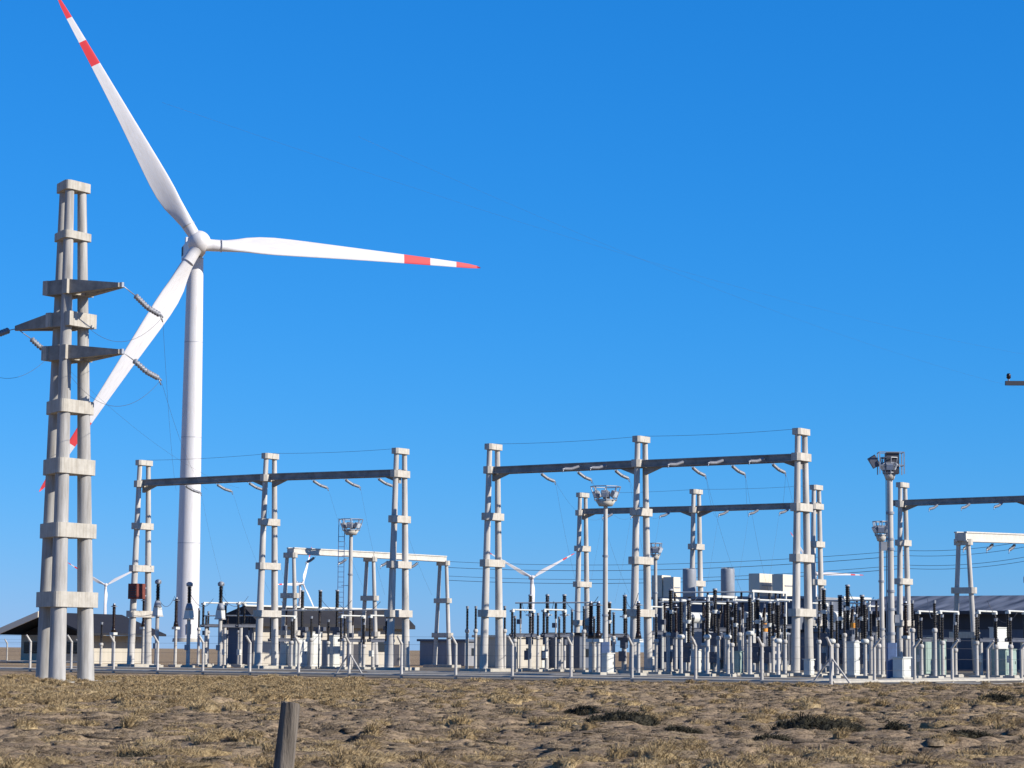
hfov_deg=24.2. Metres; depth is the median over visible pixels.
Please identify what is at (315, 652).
control cabinet
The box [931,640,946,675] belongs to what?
control cabinet
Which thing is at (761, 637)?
post insulator
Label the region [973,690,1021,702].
shrub
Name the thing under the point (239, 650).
disconnector
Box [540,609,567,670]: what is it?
disconnector
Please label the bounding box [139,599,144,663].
surge arrester
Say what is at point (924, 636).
door
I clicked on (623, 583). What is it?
conductor
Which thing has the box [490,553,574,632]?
wind turbine
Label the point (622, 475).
insulator string
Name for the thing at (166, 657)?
ground
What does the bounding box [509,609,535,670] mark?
disconnector
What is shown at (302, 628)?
circuit breaker
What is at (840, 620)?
circuit breaker
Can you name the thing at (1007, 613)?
disconnector
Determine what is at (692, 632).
post insulator
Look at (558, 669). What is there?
post insulator
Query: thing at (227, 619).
busbar tube
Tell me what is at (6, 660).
perimeter fence
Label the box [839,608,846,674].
post insulator
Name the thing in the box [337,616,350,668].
post insulator
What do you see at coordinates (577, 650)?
kiosk
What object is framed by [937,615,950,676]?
post insulator
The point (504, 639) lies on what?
post insulator
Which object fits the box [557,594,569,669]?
circuit breaker
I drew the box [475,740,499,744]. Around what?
shrub
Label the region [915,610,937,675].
disconnector
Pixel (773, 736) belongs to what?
shrub
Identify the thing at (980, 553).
conductor
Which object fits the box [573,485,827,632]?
portal gantry
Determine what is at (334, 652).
control cabinet
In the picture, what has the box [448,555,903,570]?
conductor
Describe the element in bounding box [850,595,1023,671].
long shed
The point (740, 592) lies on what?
busbar tube
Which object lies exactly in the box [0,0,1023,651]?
sky
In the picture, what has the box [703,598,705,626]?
surge arrester
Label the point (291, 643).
post insulator
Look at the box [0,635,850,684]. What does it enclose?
perimeter fence
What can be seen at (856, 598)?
bus frame
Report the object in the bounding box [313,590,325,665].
circuit breaker
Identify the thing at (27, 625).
porch building
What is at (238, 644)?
post insulator
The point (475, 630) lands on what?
post insulator
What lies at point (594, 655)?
post insulator
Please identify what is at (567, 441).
conductor
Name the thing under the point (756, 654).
circuit breaker
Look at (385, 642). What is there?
post insulator
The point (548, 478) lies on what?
insulator string
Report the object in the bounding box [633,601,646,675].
surge arrester
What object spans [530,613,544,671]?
post insulator
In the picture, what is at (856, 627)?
post insulator
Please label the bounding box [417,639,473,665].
kiosk
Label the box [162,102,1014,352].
conductor
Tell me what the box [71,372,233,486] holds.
conductor
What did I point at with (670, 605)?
circuit breaker
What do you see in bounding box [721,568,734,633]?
line trap
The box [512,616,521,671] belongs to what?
post insulator
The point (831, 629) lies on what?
voltage transformer
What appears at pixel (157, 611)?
current transformer
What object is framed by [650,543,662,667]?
floodlight mast
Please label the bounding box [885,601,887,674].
surge arrester
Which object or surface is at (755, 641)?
surge arrester
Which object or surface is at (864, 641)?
voltage transformer
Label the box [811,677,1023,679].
trench cover
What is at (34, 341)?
insulator string
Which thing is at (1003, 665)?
control cabinet
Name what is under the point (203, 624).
disconnector
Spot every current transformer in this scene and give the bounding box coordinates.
[149,579,162,666]
[180,582,194,667]
[212,581,226,667]
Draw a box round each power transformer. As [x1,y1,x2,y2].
[677,608,733,669]
[733,604,790,670]
[821,604,885,671]
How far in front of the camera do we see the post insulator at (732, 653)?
169.58 m
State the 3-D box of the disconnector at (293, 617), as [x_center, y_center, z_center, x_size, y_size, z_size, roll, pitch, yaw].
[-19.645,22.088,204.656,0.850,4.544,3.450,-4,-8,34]
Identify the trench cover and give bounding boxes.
[66,666,671,675]
[367,672,976,681]
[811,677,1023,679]
[841,676,974,677]
[882,682,1011,683]
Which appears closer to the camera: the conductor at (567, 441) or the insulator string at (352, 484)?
the conductor at (567, 441)
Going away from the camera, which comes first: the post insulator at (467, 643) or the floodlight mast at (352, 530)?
the post insulator at (467, 643)
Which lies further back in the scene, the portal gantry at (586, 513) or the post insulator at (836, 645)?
the portal gantry at (586, 513)
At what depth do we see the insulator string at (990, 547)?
182.78 m
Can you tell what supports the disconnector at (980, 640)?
on the gravel yard at (439, 677)
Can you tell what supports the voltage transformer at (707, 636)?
on the gravel yard at (439, 677)
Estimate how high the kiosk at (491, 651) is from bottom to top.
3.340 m
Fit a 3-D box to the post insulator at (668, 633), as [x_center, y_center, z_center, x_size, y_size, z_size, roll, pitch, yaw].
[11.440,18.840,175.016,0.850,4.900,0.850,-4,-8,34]
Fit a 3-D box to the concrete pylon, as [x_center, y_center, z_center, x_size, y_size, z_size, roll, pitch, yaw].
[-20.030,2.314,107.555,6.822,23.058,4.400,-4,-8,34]
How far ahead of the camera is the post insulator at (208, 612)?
225.02 m
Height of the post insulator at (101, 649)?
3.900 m
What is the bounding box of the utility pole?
[1005,373,1023,385]
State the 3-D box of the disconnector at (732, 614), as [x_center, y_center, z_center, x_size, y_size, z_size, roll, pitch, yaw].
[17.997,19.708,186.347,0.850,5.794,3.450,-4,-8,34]
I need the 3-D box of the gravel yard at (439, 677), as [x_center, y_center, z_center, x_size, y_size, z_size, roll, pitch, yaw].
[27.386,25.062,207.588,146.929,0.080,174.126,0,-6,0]
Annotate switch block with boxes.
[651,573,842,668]
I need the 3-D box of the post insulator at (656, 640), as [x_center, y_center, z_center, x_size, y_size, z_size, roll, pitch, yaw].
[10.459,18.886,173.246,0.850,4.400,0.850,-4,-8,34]
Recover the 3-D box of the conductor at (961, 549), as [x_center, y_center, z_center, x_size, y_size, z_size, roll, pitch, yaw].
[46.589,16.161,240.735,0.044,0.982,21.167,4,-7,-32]
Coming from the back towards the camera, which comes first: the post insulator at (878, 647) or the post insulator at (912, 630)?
the post insulator at (878, 647)
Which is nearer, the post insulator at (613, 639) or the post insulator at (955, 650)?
the post insulator at (955, 650)
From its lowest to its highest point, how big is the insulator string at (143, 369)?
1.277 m
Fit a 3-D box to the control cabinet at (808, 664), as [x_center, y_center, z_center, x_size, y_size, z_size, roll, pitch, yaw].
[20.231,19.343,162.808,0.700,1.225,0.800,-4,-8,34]
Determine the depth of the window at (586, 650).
230.98 m
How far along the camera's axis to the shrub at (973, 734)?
45.20 m
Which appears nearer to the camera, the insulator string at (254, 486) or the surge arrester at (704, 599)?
the surge arrester at (704, 599)
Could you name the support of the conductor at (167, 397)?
attached to the insulator string at (145, 305)
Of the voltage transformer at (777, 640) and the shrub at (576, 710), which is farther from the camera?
the voltage transformer at (777, 640)
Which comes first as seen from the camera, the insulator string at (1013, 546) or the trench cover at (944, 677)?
the trench cover at (944, 677)
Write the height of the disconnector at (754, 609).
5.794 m
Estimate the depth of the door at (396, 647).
248.17 m
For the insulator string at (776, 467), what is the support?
hanging from the portal gantry at (797, 460)
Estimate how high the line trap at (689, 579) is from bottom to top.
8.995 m
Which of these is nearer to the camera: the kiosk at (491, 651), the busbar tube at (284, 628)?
the busbar tube at (284, 628)
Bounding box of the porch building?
[0,611,165,663]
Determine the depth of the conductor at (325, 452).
196.00 m
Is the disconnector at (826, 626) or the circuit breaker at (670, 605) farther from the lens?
the disconnector at (826, 626)
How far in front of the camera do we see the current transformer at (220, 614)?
198.03 m
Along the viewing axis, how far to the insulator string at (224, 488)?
204.12 m
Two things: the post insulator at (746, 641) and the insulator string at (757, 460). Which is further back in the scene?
the post insulator at (746, 641)
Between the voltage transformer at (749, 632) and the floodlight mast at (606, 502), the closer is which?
the voltage transformer at (749, 632)
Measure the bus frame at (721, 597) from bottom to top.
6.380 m
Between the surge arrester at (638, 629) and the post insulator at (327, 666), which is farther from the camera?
the post insulator at (327, 666)
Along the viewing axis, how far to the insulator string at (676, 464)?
175.06 m
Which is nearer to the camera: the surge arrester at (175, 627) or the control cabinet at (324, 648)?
the control cabinet at (324, 648)
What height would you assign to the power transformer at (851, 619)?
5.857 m
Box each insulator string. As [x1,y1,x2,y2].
[0,328,14,336]
[20,331,42,350]
[124,286,162,321]
[124,353,161,384]
[184,485,201,495]
[216,484,232,494]
[247,482,261,490]
[312,480,328,490]
[344,479,360,489]
[377,478,392,487]
[540,473,555,484]
[562,465,579,471]
[576,471,592,482]
[590,464,605,470]
[615,470,629,481]
[667,461,683,467]
[692,467,705,478]
[707,459,723,465]
[731,465,745,477]
[748,457,764,464]
[771,463,785,475]
[986,543,993,552]
[1008,544,1015,553]
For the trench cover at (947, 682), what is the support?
on the gravel yard at (439, 677)
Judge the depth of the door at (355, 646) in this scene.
242.54 m
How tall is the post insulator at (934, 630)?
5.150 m
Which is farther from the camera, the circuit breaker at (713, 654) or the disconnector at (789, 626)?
the disconnector at (789, 626)
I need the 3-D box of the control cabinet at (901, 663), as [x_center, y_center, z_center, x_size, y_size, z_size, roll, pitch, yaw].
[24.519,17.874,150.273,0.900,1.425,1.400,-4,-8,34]
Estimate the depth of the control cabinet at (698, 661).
174.44 m
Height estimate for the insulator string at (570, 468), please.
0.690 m
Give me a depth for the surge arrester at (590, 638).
165.70 m
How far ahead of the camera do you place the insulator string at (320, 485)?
198.21 m
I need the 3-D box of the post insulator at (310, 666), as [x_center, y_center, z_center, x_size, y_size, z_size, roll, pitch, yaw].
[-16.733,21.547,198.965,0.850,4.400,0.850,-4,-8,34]
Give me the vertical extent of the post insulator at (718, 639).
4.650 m
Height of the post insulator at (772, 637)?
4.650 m
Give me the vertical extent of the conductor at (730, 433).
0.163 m
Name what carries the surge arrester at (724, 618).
on the gravel yard at (439, 677)
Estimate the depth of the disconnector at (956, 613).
171.76 m
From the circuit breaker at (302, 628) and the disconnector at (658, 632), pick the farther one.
the circuit breaker at (302, 628)
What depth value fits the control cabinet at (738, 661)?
170.17 m
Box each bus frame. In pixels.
[660,598,686,669]
[706,595,736,669]
[750,590,787,670]
[842,596,871,636]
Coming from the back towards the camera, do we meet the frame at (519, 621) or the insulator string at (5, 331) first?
the frame at (519, 621)
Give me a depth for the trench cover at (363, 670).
180.01 m
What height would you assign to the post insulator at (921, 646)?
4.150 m
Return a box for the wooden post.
[273,700,299,767]
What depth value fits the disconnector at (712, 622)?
186.76 m
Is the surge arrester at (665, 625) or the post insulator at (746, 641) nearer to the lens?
the post insulator at (746, 641)
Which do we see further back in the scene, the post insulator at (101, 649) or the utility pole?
the post insulator at (101, 649)
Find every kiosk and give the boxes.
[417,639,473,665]
[472,635,544,667]
[549,633,601,667]
[781,629,835,670]
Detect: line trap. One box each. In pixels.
[683,568,695,670]
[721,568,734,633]
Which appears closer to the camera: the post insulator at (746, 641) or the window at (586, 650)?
the post insulator at (746, 641)
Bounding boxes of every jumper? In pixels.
[69,374,147,405]
[71,308,160,341]
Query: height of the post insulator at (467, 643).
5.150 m
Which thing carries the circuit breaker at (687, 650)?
on the gravel yard at (439, 677)
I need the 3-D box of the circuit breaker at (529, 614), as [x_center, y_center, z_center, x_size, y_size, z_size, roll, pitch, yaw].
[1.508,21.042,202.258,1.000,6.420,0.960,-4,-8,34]
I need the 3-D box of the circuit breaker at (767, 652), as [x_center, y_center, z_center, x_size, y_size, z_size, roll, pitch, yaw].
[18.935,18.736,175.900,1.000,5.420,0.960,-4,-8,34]
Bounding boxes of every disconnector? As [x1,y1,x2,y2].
[198,602,227,666]
[221,602,246,666]
[233,602,262,667]
[268,615,296,665]
[336,615,365,668]
[367,615,394,668]
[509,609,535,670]
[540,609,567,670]
[608,608,628,669]
[651,606,673,670]
[684,603,711,671]
[709,603,733,671]
[730,599,754,671]
[752,599,775,671]
[774,599,791,672]
[812,602,828,672]
[842,602,860,672]
[866,605,884,672]
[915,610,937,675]
[937,610,962,674]
[975,610,998,676]
[1005,610,1023,676]
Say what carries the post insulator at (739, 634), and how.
on the gravel yard at (439, 677)
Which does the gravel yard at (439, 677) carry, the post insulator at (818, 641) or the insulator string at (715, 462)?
the post insulator at (818, 641)
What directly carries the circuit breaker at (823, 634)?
on the gravel yard at (439, 677)
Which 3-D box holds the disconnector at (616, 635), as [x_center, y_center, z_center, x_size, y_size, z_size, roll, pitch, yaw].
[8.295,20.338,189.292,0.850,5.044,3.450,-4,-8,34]
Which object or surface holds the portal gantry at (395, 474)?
on the gravel yard at (439, 677)
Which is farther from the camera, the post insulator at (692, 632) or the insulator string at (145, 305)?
the post insulator at (692, 632)
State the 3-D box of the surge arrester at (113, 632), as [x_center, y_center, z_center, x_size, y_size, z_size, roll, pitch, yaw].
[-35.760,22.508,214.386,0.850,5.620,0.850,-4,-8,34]
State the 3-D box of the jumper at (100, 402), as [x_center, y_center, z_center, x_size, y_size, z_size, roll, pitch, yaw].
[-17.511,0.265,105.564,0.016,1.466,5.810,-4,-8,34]
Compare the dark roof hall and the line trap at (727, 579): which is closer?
the line trap at (727, 579)
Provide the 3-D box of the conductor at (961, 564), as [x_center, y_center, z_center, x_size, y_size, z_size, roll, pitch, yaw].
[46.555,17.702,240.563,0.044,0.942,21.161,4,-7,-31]
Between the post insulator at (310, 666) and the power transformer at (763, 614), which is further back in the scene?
the power transformer at (763, 614)
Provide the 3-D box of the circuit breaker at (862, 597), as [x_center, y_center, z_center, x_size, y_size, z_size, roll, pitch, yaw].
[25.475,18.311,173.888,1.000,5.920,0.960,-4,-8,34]
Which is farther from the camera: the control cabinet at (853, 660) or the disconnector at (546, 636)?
the disconnector at (546, 636)
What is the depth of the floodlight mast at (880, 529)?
171.32 m
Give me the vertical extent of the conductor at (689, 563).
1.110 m
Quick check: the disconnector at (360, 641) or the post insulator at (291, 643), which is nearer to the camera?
the post insulator at (291, 643)
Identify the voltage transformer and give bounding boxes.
[672,599,689,675]
[699,599,715,676]
[719,599,736,676]
[741,595,758,676]
[769,602,786,677]
[823,602,840,677]
[856,601,872,678]
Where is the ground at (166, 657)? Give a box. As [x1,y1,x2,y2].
[0,647,1023,767]
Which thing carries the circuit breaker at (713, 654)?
on the gravel yard at (439, 677)
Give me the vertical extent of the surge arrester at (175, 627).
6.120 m
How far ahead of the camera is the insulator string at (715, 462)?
173.15 m
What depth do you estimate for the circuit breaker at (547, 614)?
201.29 m
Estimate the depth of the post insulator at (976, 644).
163.40 m
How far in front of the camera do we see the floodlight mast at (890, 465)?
151.68 m
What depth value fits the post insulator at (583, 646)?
184.91 m
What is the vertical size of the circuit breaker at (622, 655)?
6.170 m
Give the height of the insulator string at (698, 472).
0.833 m
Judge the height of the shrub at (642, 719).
0.695 m
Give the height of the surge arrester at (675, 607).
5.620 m
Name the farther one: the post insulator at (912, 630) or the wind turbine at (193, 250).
the wind turbine at (193, 250)
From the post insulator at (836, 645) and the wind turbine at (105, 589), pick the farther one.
the wind turbine at (105, 589)
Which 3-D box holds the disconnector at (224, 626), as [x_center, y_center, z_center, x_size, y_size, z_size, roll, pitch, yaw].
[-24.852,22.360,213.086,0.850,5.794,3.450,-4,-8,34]
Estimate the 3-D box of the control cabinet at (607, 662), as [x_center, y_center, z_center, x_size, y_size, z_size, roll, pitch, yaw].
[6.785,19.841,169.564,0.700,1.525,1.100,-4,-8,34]
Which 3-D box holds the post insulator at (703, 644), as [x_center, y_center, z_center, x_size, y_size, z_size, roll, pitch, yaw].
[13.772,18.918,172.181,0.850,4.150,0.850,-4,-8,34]
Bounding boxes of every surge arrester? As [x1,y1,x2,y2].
[108,603,117,665]
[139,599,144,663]
[168,597,180,666]
[582,601,593,674]
[592,601,606,674]
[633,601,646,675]
[659,603,668,669]
[673,604,678,671]
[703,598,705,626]
[720,604,725,670]
[751,598,755,670]
[774,629,781,671]
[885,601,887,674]
[901,601,909,656]
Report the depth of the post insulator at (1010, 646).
160.94 m
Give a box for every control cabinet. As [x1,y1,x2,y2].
[279,643,288,665]
[293,638,307,667]
[305,632,321,667]
[320,640,326,667]
[329,635,339,668]
[600,653,615,673]
[689,649,700,673]
[734,651,745,674]
[802,659,815,676]
[845,641,861,676]
[891,657,912,678]
[914,637,931,673]
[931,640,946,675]
[988,627,1008,673]
[990,649,1016,674]
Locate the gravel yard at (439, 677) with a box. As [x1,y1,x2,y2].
[0,667,1023,685]
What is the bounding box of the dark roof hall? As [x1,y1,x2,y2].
[223,605,414,665]
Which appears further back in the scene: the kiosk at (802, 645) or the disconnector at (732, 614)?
the kiosk at (802, 645)
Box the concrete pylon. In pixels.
[15,179,123,682]
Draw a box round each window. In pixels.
[24,642,36,652]
[66,642,76,653]
[378,642,384,651]
[585,649,588,656]
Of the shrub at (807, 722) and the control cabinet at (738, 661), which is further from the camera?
the control cabinet at (738, 661)
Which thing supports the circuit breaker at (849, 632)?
on the gravel yard at (439, 677)
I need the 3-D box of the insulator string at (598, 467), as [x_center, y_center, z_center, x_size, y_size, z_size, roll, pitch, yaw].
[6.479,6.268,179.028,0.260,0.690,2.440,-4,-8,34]
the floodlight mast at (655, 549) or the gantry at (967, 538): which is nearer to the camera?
the gantry at (967, 538)
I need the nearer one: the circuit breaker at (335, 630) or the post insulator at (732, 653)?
the post insulator at (732, 653)
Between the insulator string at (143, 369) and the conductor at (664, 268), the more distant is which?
the conductor at (664, 268)
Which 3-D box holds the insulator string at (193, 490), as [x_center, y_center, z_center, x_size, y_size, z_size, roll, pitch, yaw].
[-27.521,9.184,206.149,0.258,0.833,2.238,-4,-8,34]
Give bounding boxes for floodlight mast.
[337,518,362,666]
[590,485,620,654]
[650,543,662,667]
[867,451,904,678]
[872,521,885,674]
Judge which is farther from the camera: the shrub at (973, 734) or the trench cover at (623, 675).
the trench cover at (623, 675)
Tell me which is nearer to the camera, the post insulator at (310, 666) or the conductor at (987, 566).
the post insulator at (310, 666)
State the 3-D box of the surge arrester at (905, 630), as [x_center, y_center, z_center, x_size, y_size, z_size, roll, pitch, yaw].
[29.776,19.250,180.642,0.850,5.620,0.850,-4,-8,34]
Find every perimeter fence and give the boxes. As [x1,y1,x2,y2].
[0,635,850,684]
[0,639,76,662]
[833,638,1023,682]
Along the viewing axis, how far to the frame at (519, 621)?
196.92 m
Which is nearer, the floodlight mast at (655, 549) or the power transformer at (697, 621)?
the floodlight mast at (655, 549)
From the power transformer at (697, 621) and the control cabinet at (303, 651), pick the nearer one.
the control cabinet at (303, 651)
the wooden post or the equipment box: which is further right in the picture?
the wooden post
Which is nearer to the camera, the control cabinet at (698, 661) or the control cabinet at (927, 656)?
the control cabinet at (698, 661)
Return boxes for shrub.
[116,748,179,756]
[197,756,222,761]
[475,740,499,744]
[563,704,607,715]
[581,706,670,725]
[661,725,707,733]
[752,733,797,740]
[766,711,868,731]
[882,719,910,729]
[947,729,994,738]
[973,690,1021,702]
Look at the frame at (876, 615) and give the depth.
177.89 m
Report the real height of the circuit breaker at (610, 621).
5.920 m
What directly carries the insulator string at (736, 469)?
hanging from the portal gantry at (797, 460)
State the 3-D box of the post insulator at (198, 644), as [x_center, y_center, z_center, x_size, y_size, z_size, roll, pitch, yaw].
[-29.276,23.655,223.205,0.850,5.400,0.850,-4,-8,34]
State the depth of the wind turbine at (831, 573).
2796.99 m
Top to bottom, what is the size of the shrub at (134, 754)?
0.347 m
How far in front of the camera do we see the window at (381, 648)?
246.12 m
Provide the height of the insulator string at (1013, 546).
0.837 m
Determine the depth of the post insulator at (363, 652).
196.91 m
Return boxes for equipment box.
[128,583,145,598]
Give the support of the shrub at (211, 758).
on the ground at (166, 657)
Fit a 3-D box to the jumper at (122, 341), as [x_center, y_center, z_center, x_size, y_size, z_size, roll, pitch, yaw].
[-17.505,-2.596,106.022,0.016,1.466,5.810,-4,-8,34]
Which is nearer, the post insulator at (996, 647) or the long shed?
the post insulator at (996, 647)
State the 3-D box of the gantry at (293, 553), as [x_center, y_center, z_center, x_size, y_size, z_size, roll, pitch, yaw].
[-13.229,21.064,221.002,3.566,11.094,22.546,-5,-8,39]
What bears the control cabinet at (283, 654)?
on the gravel yard at (439, 677)
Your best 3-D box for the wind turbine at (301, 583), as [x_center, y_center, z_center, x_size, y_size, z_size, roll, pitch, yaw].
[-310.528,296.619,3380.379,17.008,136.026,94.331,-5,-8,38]
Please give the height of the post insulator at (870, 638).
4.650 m
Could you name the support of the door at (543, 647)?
in the kiosk at (491, 651)
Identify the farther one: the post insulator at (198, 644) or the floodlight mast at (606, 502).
the post insulator at (198, 644)
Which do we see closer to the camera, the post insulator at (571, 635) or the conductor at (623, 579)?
the post insulator at (571, 635)
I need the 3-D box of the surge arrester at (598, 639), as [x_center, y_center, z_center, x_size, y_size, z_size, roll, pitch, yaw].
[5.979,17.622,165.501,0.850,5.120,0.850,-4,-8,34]
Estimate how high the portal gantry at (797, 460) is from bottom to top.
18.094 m
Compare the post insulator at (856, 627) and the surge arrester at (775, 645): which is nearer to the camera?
the post insulator at (856, 627)
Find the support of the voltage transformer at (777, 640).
on the gravel yard at (439, 677)
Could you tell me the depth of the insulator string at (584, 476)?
183.48 m
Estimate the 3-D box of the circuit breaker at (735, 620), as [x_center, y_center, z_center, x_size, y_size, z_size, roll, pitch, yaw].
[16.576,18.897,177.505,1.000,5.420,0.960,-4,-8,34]
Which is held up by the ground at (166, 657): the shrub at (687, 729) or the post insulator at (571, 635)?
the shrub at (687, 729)
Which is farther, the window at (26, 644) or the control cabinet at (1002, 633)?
the window at (26, 644)
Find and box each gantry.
[117,448,419,669]
[268,547,460,666]
[469,428,823,675]
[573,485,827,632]
[893,482,1023,672]
[946,531,1023,675]
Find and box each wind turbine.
[39,0,479,641]
[69,563,131,613]
[278,547,313,606]
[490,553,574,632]
[790,532,859,596]
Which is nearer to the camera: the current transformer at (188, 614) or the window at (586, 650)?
the current transformer at (188, 614)
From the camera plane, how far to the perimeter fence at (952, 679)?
132.14 m
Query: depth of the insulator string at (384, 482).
194.27 m
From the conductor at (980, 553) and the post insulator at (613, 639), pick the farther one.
the conductor at (980, 553)
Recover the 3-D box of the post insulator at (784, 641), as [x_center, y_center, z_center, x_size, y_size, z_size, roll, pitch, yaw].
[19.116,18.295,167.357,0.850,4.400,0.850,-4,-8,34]
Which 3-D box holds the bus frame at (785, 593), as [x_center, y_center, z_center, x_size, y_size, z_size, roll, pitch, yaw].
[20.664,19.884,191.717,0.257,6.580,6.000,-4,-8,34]
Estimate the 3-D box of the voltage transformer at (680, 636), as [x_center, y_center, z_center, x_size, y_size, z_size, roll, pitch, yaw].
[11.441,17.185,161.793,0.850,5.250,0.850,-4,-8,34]
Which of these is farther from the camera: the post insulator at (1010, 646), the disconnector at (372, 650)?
the disconnector at (372, 650)
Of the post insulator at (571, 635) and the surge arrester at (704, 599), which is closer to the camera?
the post insulator at (571, 635)
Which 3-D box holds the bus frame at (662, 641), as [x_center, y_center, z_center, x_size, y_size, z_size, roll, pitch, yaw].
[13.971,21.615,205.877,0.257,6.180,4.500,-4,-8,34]
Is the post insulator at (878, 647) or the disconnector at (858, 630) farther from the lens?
the disconnector at (858, 630)
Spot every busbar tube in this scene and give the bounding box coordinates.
[202,615,252,665]
[281,609,387,667]
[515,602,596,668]
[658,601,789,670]
[672,591,776,645]
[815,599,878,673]
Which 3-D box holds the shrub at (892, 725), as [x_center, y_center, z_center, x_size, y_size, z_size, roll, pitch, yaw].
[8.109,7.278,50.251,0.856,0.465,0.867,0,-6,0]
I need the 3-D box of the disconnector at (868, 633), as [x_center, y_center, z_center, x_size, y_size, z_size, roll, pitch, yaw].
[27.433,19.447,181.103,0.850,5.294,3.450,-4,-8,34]
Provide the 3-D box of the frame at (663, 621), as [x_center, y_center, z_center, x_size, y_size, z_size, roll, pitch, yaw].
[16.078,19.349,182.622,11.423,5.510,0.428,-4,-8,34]
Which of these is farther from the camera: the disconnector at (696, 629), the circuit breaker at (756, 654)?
the disconnector at (696, 629)
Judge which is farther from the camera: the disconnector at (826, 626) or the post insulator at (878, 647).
the disconnector at (826, 626)
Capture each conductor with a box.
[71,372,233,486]
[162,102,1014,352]
[163,330,175,486]
[274,449,385,453]
[360,137,1004,384]
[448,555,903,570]
[449,568,903,583]
[450,550,903,564]
[455,565,896,579]
[513,437,628,443]
[677,429,791,435]
[909,543,1012,550]
[910,561,1023,568]
[913,557,1023,565]
[947,547,1022,555]
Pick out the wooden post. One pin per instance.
(285, 750)
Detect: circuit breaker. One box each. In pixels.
[297,590,307,638]
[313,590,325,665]
[330,590,342,634]
[523,594,536,668]
[540,594,553,668]
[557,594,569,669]
[608,602,615,669]
[617,595,629,669]
[663,589,677,672]
[683,599,690,672]
[709,588,722,671]
[730,602,742,650]
[752,598,765,672]
[764,602,775,672]
[816,588,829,674]
[834,595,842,673]
[840,585,854,666]
[857,595,868,673]
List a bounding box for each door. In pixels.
[353,644,357,664]
[394,645,399,665]
[542,646,544,667]
[914,635,938,639]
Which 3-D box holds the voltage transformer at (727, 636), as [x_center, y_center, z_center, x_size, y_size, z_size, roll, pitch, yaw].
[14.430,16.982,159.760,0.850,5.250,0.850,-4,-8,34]
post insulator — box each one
[94,622,107,665]
[192,608,200,665]
[207,611,213,665]
[232,611,244,666]
[284,619,296,668]
[303,616,317,668]
[321,620,334,668]
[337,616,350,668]
[356,622,370,668]
[384,619,386,666]
[459,606,468,670]
[468,606,477,670]
[503,606,506,667]
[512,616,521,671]
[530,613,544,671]
[552,617,565,671]
[564,609,575,671]
[576,606,588,671]
[592,616,600,671]
[611,612,618,672]
[648,614,663,673]
[664,608,675,673]
[685,615,694,672]
[697,618,710,674]
[711,611,725,674]
[724,617,739,674]
[737,607,747,673]
[743,615,754,673]
[754,617,769,675]
[770,611,775,674]
[780,614,792,675]
[814,614,826,676]
[834,618,842,675]
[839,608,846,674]
[854,614,862,675]
[867,611,873,675]
[871,617,885,676]
[910,600,921,677]
[916,618,929,676]
[926,600,943,677]
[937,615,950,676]
[953,622,963,676]
[969,614,984,677]
[989,618,1004,676]
[1003,618,1019,677]
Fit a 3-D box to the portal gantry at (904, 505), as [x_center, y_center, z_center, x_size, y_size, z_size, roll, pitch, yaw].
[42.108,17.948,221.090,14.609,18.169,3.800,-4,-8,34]
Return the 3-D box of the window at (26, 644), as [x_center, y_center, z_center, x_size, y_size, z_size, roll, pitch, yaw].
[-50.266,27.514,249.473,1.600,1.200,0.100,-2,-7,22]

